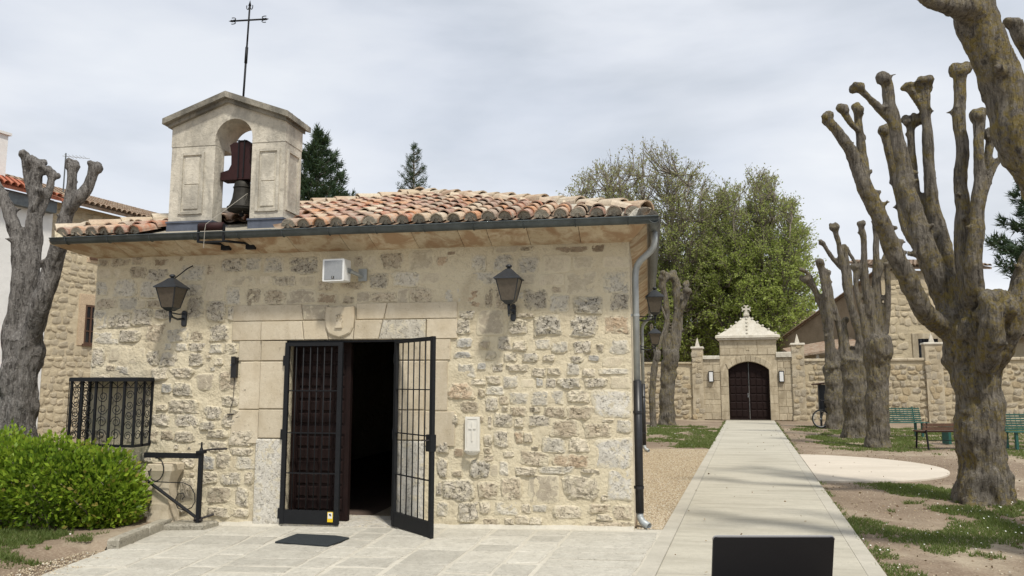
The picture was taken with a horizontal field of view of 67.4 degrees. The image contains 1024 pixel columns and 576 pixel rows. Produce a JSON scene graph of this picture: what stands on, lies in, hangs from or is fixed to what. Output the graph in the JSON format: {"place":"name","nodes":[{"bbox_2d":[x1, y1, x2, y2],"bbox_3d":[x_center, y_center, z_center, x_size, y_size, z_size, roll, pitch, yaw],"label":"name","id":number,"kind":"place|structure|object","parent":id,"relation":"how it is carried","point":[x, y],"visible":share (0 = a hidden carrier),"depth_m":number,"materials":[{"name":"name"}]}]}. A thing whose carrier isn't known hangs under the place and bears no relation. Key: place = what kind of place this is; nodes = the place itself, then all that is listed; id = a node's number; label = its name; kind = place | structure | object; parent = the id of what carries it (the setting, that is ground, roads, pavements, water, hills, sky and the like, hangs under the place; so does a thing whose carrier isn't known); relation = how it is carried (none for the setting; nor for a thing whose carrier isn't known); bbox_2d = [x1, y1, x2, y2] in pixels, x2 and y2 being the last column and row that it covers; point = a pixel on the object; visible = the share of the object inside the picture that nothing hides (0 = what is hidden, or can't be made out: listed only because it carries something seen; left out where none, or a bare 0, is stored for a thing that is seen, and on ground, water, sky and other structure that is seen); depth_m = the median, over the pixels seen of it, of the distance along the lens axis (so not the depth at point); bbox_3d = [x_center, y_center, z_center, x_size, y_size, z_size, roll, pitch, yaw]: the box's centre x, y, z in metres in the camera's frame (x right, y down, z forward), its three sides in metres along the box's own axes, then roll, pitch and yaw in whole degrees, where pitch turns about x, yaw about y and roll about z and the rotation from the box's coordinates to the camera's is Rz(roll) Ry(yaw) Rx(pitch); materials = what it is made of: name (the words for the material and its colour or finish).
{"place":"outdoors","nodes":[
{"label":"outdoors","id":0,"kind":"place"},
{"bbox_2d":[0,130,155,439],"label":"village house","id":1,"kind":"structure","parent":0,"point":[68,336],"depth_m":24.61,"materials":[{"name":"beige stone"}]},
{"bbox_2d":[62,153,89,202],"bbox_3d":[-14.684,-3.511,25.766,0.851,2.050,0.500,1,-7,-10],"label":"tv antenna","id":2,"kind":"object","parent":1,"relation":"on","point":[65,154],"visible":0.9,"depth_m":25.74,"materials":[{"name":"metal"}]},
{"bbox_2d":[81,305,94,345],"bbox_3d":[-14.024,1.258,25.552,0.100,1.350,0.560,-3,-8,21],"label":"window","id":3,"kind":"structure","parent":1,"relation":"in","point":[89,315],"depth_m":25.50,"materials":[{"name":"brown glass"}]},
{"bbox_2d":[41,521,661,575],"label":"forecourt paving","id":4,"kind":"structure","parent":0,"point":[243,548],"depth_m":7.47,"materials":[{"name":"beige stone"}]},
{"bbox_2d":[275,534,348,546],"bbox_3d":[-2.114,2.661,8.117,0.693,0.031,0.483,-2,-7,19],"label":"door mat","id":5,"kind":"object","parent":4,"relation":"on","point":[315,540],"depth_m":8.07,"materials":[{"name":"grey rubber"}]},
{"bbox_2d":[0,420,1023,575],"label":"grass","id":6,"kind":"structure","parent":0,"point":[14,537],"depth_m":8.80,"materials":[{"name":"green plant"}]},
{"bbox_2d":[0,0,1023,321],"label":"sky","id":7,"kind":"structure","parent":0,"point":[502,96],"materials":[{"name":"white"}]},
{"bbox_2d":[11,391,1023,575],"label":"ground","id":8,"kind":"structure","parent":0,"point":[941,565],"depth_m":10.09,"materials":[{"name":"brown soil"}]},
{"bbox_2d":[0,502,150,575],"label":"planted bed","id":9,"kind":"object","parent":8,"relation":"on","point":[60,548],"visible":0.13,"depth_m":7.88,"materials":[{"name":"brown soil"}]},
{"bbox_2d":[0,149,102,445],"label":"pollarded tree","id":10,"kind":"object","parent":9,"relation":"on","point":[33,288],"visible":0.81,"depth_m":10.49,"materials":[{"name":"grey plant"}]},
{"bbox_2d":[0,417,153,529],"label":"hedge","id":11,"kind":"object","parent":9,"relation":"on","point":[32,478],"visible":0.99,"depth_m":8.70,"materials":[{"name":"green plant"}]},
{"bbox_2d":[107,518,218,549],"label":"kerb","id":12,"kind":"structure","parent":8,"relation":"on","point":[133,535],"depth_m":8.75,"materials":[{"name":"stone"}]},
{"bbox_2d":[142,442,227,522],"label":"metal gate","id":13,"kind":"structure","parent":12,"relation":"on","point":[199,456],"depth_m":9.09,"materials":[{"name":"black metal"}]},
{"bbox_2d":[146,462,183,522],"bbox_3d":[-4.196,2.494,9.271,0.325,0.745,0.246,-1,-7,10],"label":"stone pedestal","id":14,"kind":"object","parent":8,"relation":"on","point":[162,506],"visible":0.85,"depth_m":9.20,"materials":[{"name":"beige stone"}]},
{"bbox_2d":[300,121,355,200],"bbox_3d":[-9.099,-0.905,36.446,4.284,14.284,5.321,-1,-7,10],"label":"conifer tree","id":15,"kind":"object","parent":8,"relation":"on","point":[316,162],"visible":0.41,"depth_m":36.38,"materials":[{"name":"green plant"}]},
{"bbox_2d":[49,91,659,528],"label":"chapel","id":16,"kind":"structure","parent":8,"relation":"on","point":[541,385],"depth_m":9.29,"materials":[{"name":"beige stone"}]},
{"bbox_2d":[66,377,154,447],"bbox_3d":[-4.978,1.530,9.508,0.940,0.840,0.380,-1,-7,10],"label":"window grille","id":17,"kind":"object","parent":16,"relation":"attached to","point":[97,380],"visible":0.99,"depth_m":9.39,"materials":[{"name":"black metal"}]},
{"bbox_2d":[153,265,192,326],"bbox_3d":[-4.163,0.075,9.493,0.304,0.779,0.452,-1,-7,10],"label":"wall lantern","id":18,"kind":"object","parent":16,"relation":"attached to","point":[171,291],"depth_m":9.35,"materials":[{"name":"black metal"}]},
{"bbox_2d":[196,222,255,250],"bbox_3d":[-3.465,-0.629,9.315,0.572,0.280,0.410,-1,-7,10],"label":"rope roller","id":19,"kind":"object","parent":16,"relation":"on","point":[213,226],"visible":0.99,"depth_m":9.18,"materials":[{"name":"paint"}]},
{"bbox_2d":[227,356,238,414],"bbox_3d":[-3.432,1.197,9.418,0.100,0.710,0.075,-1,-7,10],"label":"intercom","id":20,"kind":"object","parent":16,"relation":"attached to","point":[234,366],"visible":1,"depth_m":9.43,"materials":[{"name":"black plastic"}]},
{"bbox_2d":[220,139,251,216],"bbox_3d":[-3.512,-1.406,9.966,0.550,1.000,0.372,-1,-7,10],"label":"bell","id":21,"kind":"object","parent":16,"relation":"hanging from","point":[238,173],"visible":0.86,"depth_m":9.89,"materials":[{"name":"brown metal"}]},
{"bbox_2d":[203,193,247,247],"bbox_3d":[-3.489,-0.829,9.505,0.182,0.803,0.776,-1,-7,12],"label":"bell rope","id":22,"kind":"object","parent":21,"relation":"hanging from","point":[220,213],"visible":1,"depth_m":9.34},
{"bbox_2d":[229,1,267,95],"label":"iron cross","id":23,"kind":"object","parent":16,"relation":"on","point":[246,47],"visible":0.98,"depth_m":10.21,"materials":[{"name":"black metal"}]},
{"bbox_2d":[277,342,343,525],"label":"iron gate","id":24,"kind":"structure","parent":16,"relation":"attached to","point":[306,517],"depth_m":9.13,"materials":[{"name":"black metal"}]},
{"bbox_2d":[289,342,353,520],"bbox_3d":[-2.329,1.727,9.386,0.750,2.140,0.072,-1,-7,10],"label":"wooden door","id":25,"kind":"structure","parent":16,"relation":"in","point":[344,513],"depth_m":9.36,"materials":[{"name":"brown wood"}]},
{"bbox_2d":[322,258,366,282],"bbox_3d":[-2.001,-0.195,9.199,0.412,0.265,0.350,-2,-7,16],"label":"floodlight","id":26,"kind":"object","parent":16,"relation":"attached to","point":[337,271],"visible":1,"depth_m":9.07,"materials":[{"name":"white plastic"}]},
{"bbox_2d":[49,215,658,244],"bbox_3d":[-2.078,-0.656,8.969,7.450,0.087,0.146,-1,-7,10],"label":"gutter","id":27,"kind":"object","parent":16,"relation":"attached to","point":[542,223],"visible":1,"depth_m":8.85,"materials":[{"name":"metal"}]},
{"bbox_2d":[390,336,435,538],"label":"iron gate","id":28,"kind":"structure","parent":16,"relation":"attached to","point":[416,525],"depth_m":8.54,"materials":[{"name":"black metal"}]},
{"bbox_2d":[464,417,479,455],"bbox_3d":[-0.459,1.702,8.816,0.200,0.440,0.138,-1,-7,10],"label":"carved stone wall plaque","id":29,"kind":"object","parent":16,"relation":"attached to","point":[472,436],"visible":1,"depth_m":8.83,"materials":[{"name":"white stone"}]},
{"bbox_2d":[493,264,523,320],"bbox_3d":[-0.022,0.051,8.760,0.304,0.629,0.452,-1,-7,10],"label":"wall lantern","id":30,"kind":"object","parent":16,"relation":"attached to","point":[509,280],"depth_m":8.60,"materials":[{"name":"black metal"}]},
{"bbox_2d":[631,231,657,529],"bbox_3d":[1.502,1.012,8.659,0.355,3.318,0.127,-5,-9,36],"label":"downspout","id":31,"kind":"object","parent":16,"relation":"attached to","point":[638,438],"visible":0.95,"depth_m":8.67,"materials":[{"name":"black paint"}]},
{"bbox_2d":[640,313,652,451],"bbox_3d":[3.151,2.152,17.945,0.355,3.318,0.127,-5,-9,36],"label":"downspout","id":32,"kind":"object","parent":16,"relation":"attached to","point":[645,448],"visible":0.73,"depth_m":17.95,"materials":[{"name":"black paint"}]},
{"bbox_2d":[640,326,661,353],"bbox_3d":[3.200,1.194,17.703,0.492,0.629,0.304,-1,-7,10],"label":"wall lantern","id":33,"kind":"object","parent":16,"relation":"attached to","point":[654,333],"depth_m":17.60,"materials":[{"name":"black metal"}]},
{"bbox_2d":[639,287,664,323],"bbox_3d":[2.225,0.296,12.360,0.452,0.629,0.304,-1,-7,10],"label":"wall lantern","id":34,"kind":"object","parent":16,"relation":"attached to","point":[654,297],"depth_m":12.26,"materials":[{"name":"black metal"}]},
{"bbox_2d":[648,216,660,314],"bbox_3d":[2.568,-0.033,14.063,0.136,0.078,11.830,-1,-7,10],"label":"gutter","id":35,"kind":"object","parent":16,"relation":"attached to","point":[652,263],"visible":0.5,"depth_m":10.93,"materials":[{"name":"metal"}]},
{"bbox_2d":[395,142,430,188],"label":"conifer tree","id":36,"kind":"object","parent":8,"relation":"on","point":[412,174],"visible":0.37,"depth_m":42.95,"materials":[{"name":"green plant"}]},
{"bbox_2d":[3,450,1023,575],"bbox_3d":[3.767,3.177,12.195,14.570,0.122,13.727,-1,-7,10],"label":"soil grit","id":37,"kind":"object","parent":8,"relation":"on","point":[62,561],"visible":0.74,"depth_m":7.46,"materials":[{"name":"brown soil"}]},
{"bbox_2d":[556,137,748,361],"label":"leafy tree","id":38,"kind":"object","parent":8,"relation":"on","point":[671,248],"visible":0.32,"depth_m":48.37,"materials":[{"name":"green plant"}]},
{"bbox_2d":[649,306,666,426],"bbox_3d":[5.383,2.818,28.294,0.743,4.962,0.543,-1,-7,10],"label":"pollarded tree","id":39,"kind":"object","parent":8,"relation":"on","point":[652,389],"visible":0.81,"depth_m":28.09,"materials":[{"name":"brown plant"}]},
{"bbox_2d":[644,362,693,419],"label":"boundary wall","id":40,"kind":"structure","parent":8,"relation":"on","point":[683,399],"depth_m":33.74,"materials":[{"name":"beige stone"}]},
{"bbox_2d":[637,449,708,529],"bbox_3d":[3.066,3.293,13.489,1.576,0.050,10.580,-1,-7,10],"label":"gravel strip","id":41,"kind":"object","parent":8,"relation":"on","point":[680,462],"visible":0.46,"depth_m":14.53,"materials":[{"name":"beige gravel"}]},
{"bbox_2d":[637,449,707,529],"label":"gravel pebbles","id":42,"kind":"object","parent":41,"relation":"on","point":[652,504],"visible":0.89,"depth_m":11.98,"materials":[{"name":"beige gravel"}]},
{"bbox_2d":[658,270,691,425],"bbox_3d":[6.184,2.377,29.391,1.484,6.242,0.935,0,-7,1],"label":"pollarded tree","id":43,"kind":"object","parent":8,"relation":"on","point":[671,343],"visible":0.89,"depth_m":29.28,"materials":[{"name":"brown plant"}]},
{"bbox_2d":[649,247,718,361],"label":"leafy tree","id":44,"kind":"object","parent":8,"relation":"on","point":[701,343],"depth_m":52.79,"materials":[{"name":"green plant"}]},
{"bbox_2d":[691,339,705,419],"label":"wall pillar","id":45,"kind":"structure","parent":8,"relation":"on","point":[698,382],"depth_m":33.44,"materials":[{"name":"stone"}]},
{"bbox_2d":[703,305,793,420],"bbox_3d":[10.187,3.218,33.407,3.760,4.955,1.160,-2,-7,17],"label":"stone gateway","id":46,"kind":"object","parent":8,"relation":"on","point":[746,340],"visible":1,"depth_m":33.05,"materials":[{"name":"beige stone"}]},
{"bbox_2d":[708,371,713,381],"bbox_3d":[8.640,3.851,33.331,0.210,0.480,0.122,-2,-7,17],"label":"wall lamp","id":47,"kind":"object","parent":46,"relation":"attached to","point":[711,375],"visible":1,"depth_m":33.28,"materials":[{"name":"white plastic"}]},
{"bbox_2d":[728,362,749,418],"bbox_3d":[9.810,4.432,33.203,0.823,2.455,0.085,-2,-7,17],"label":"gate door","id":48,"kind":"structure","parent":46,"relation":"in","point":[738,374],"depth_m":33.16,"materials":[{"name":"brown wood"}]},
{"bbox_2d":[748,362,770,419],"bbox_3d":[10.620,4.402,32.957,0.823,2.455,0.085,-2,-7,17],"label":"gate door","id":49,"kind":"structure","parent":46,"relation":"in","point":[759,389],"depth_m":32.92,"materials":[{"name":"brown wood"}]},
{"bbox_2d":[779,371,783,381],"bbox_3d":[11.404,3.748,32.492,0.210,0.480,0.122,-2,-7,17],"label":"wall lamp","id":50,"kind":"object","parent":46,"relation":"attached to","point":[781,376],"visible":1,"depth_m":32.44,"materials":[{"name":"white plastic"}]},
{"bbox_2d":[687,162,827,406],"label":"leafy tree","id":51,"kind":"object","parent":8,"relation":"on","point":[774,298],"visible":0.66,"depth_m":46.42,"materials":[{"name":"green plant"}]},
{"bbox_2d":[789,334,807,420],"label":"wall pillar","id":52,"kind":"structure","parent":8,"relation":"on","point":[799,383],"depth_m":32.24,"materials":[{"name":"stone"}]},
{"bbox_2d":[811,382,825,425],"bbox_3d":[11.506,4.230,27.946,1.020,1.715,0.400,0,-7,-2],"label":"notice board","id":53,"kind":"object","parent":8,"relation":"on","point":[821,390],"visible":0.36,"depth_m":27.93,"materials":[{"name":"black metal"}]},
{"bbox_2d":[783,337,855,358],"bbox_3d":[15.033,4.280,37.115,3.200,3.950,2.600,-1,-7,10],"label":"lean to","id":54,"kind":"object","parent":8,"relation":"on","point":[811,349],"visible":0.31,"depth_m":36.76,"materials":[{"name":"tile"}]},
{"bbox_2d":[812,399,826,427],"bbox_3d":[11.372,4.426,27.033,1.708,1.000,0.582,0,-7,-4],"label":"bicycle","id":55,"kind":"object","parent":8,"relation":"on","point":[823,411],"visible":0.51,"depth_m":26.97,"materials":[{"name":"black metal"}]},
{"bbox_2d":[799,258,843,428],"bbox_3d":[11.056,2.091,27.272,1.446,6.279,0.824,1,-7,-7],"label":"pollarded tree","id":56,"kind":"object","parent":8,"relation":"on","point":[830,315],"visible":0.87,"depth_m":27.18,"materials":[{"name":"brown plant"}]},
{"bbox_2d":[658,427,1023,575],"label":"leaf litter","id":57,"kind":"object","parent":8,"relation":"on","point":[991,559],"visible":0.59,"depth_m":11.74,"materials":[{"name":"brown plant"}]},
{"bbox_2d":[818,222,866,438],"bbox_3d":[9.921,1.352,22.737,1.454,6.653,0.928,7,-10,-43],"label":"pollarded tree","id":58,"kind":"object","parent":8,"relation":"on","point":[852,369],"visible":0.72,"depth_m":22.67,"materials":[{"name":"brown plant"}]},
{"bbox_2d":[850,220,897,447],"bbox_3d":[9.413,1.206,19.512,1.456,6.063,0.934,-1,-7,10],"label":"pollarded tree","id":59,"kind":"object","parent":8,"relation":"on","point":[874,311],"visible":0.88,"depth_m":19.32,"materials":[{"name":"brown plant"}]},
{"bbox_2d":[799,454,949,482],"bbox_3d":[6.849,3.409,14.475,2.397,0.060,4.835,-2,-7,17],"label":"round pad","id":60,"kind":"object","parent":8,"relation":"on","point":[841,469],"visible":0.88,"depth_m":13.95,"materials":[{"name":"beige concrete"}]},
{"bbox_2d":[776,259,991,357],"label":"stone church","id":61,"kind":"structure","parent":8,"relation":"on","point":[909,333],"depth_m":36.22,"materials":[{"name":"stone masonry"},{"name":"terracotta roof tile"}]},
{"bbox_2d":[918,339,937,357],"bbox_3d":[19.449,2.944,35.877,0.930,1.140,0.052,0,-7,0],"label":"window","id":62,"kind":"structure","parent":61,"relation":"in","point":[919,340],"depth_m":35.94,"materials":[{"name":"black glass"}]},
{"bbox_2d":[889,406,929,436],"bbox_3d":[11.627,3.993,22.975,1.450,0.874,0.587,0,-7,-2],"label":"metal bench","id":63,"kind":"object","parent":8,"relation":"on","point":[913,418],"visible":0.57,"depth_m":23.17,"materials":[{"name":"green metal"}]},
{"bbox_2d":[804,357,1023,423],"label":"boundary wall","id":64,"kind":"structure","parent":8,"relation":"on","point":[907,384],"depth_m":31.05,"materials":[{"name":"beige stone"}]},
{"bbox_2d":[821,61,1023,507],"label":"pollarded tree","id":65,"kind":"object","parent":8,"relation":"on","point":[972,323],"visible":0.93,"depth_m":10.43,"materials":[{"name":"brown plant"}]},
{"bbox_2d":[920,332,946,422],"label":"wall pillar","id":66,"kind":"structure","parent":8,"relation":"on","point":[931,349],"depth_m":30.76,"materials":[{"name":"stone"}]},
{"bbox_2d":[913,423,954,449],"bbox_3d":[10.618,3.602,18.751,1.480,0.646,0.544,0,-7,-4],"label":"wooden bench","id":67,"kind":"object","parent":8,"relation":"on","point":[937,427],"visible":0.56,"depth_m":18.54,"materials":[{"name":"brown wood"}]},
{"bbox_2d":[942,432,951,443],"bbox_3d":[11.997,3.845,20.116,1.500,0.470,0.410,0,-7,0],"label":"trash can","id":68,"kind":"object","parent":8,"relation":"on","point":[946,435],"visible":0.09,"depth_m":20.05,"materials":[{"name":"green metal"}]},
{"bbox_2d":[917,0,1023,199],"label":"pollarded tree","id":69,"kind":"object","parent":8,"relation":"on","point":[980,26],"visible":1,"depth_m":6.55,"materials":[{"name":"brown plant"}]},
{"bbox_2d":[984,182,1023,278],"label":"conifer tree","id":70,"kind":"object","parent":8,"relation":"on","point":[1010,249],"visible":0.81,"depth_m":30.72,"materials":[{"name":"green plant"}]},
{"bbox_2d":[1005,412,1023,449],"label":"metal bench","id":71,"kind":"object","parent":8,"relation":"on","point":[1016,427],"visible":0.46,"depth_m":18.83,"materials":[{"name":"green metal"}]},
{"bbox_2d":[1013,330,1023,356],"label":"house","id":72,"kind":"structure","parent":8,"relation":"on","point":[1019,351],"depth_m":32.88,"materials":[{"name":"stone"}]},
{"bbox_2d":[636,420,886,575],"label":"path","id":73,"kind":"structure","parent":0,"point":[772,472],"depth_m":9.85,"materials":[{"name":"concrete"}]},
{"bbox_2d":[711,535,834,575],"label":"information panel","id":74,"kind":"object","parent":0,"point":[772,555],"visible":1,"depth_m":2.06,"materials":[{"name":"grey metal"}]}
]}

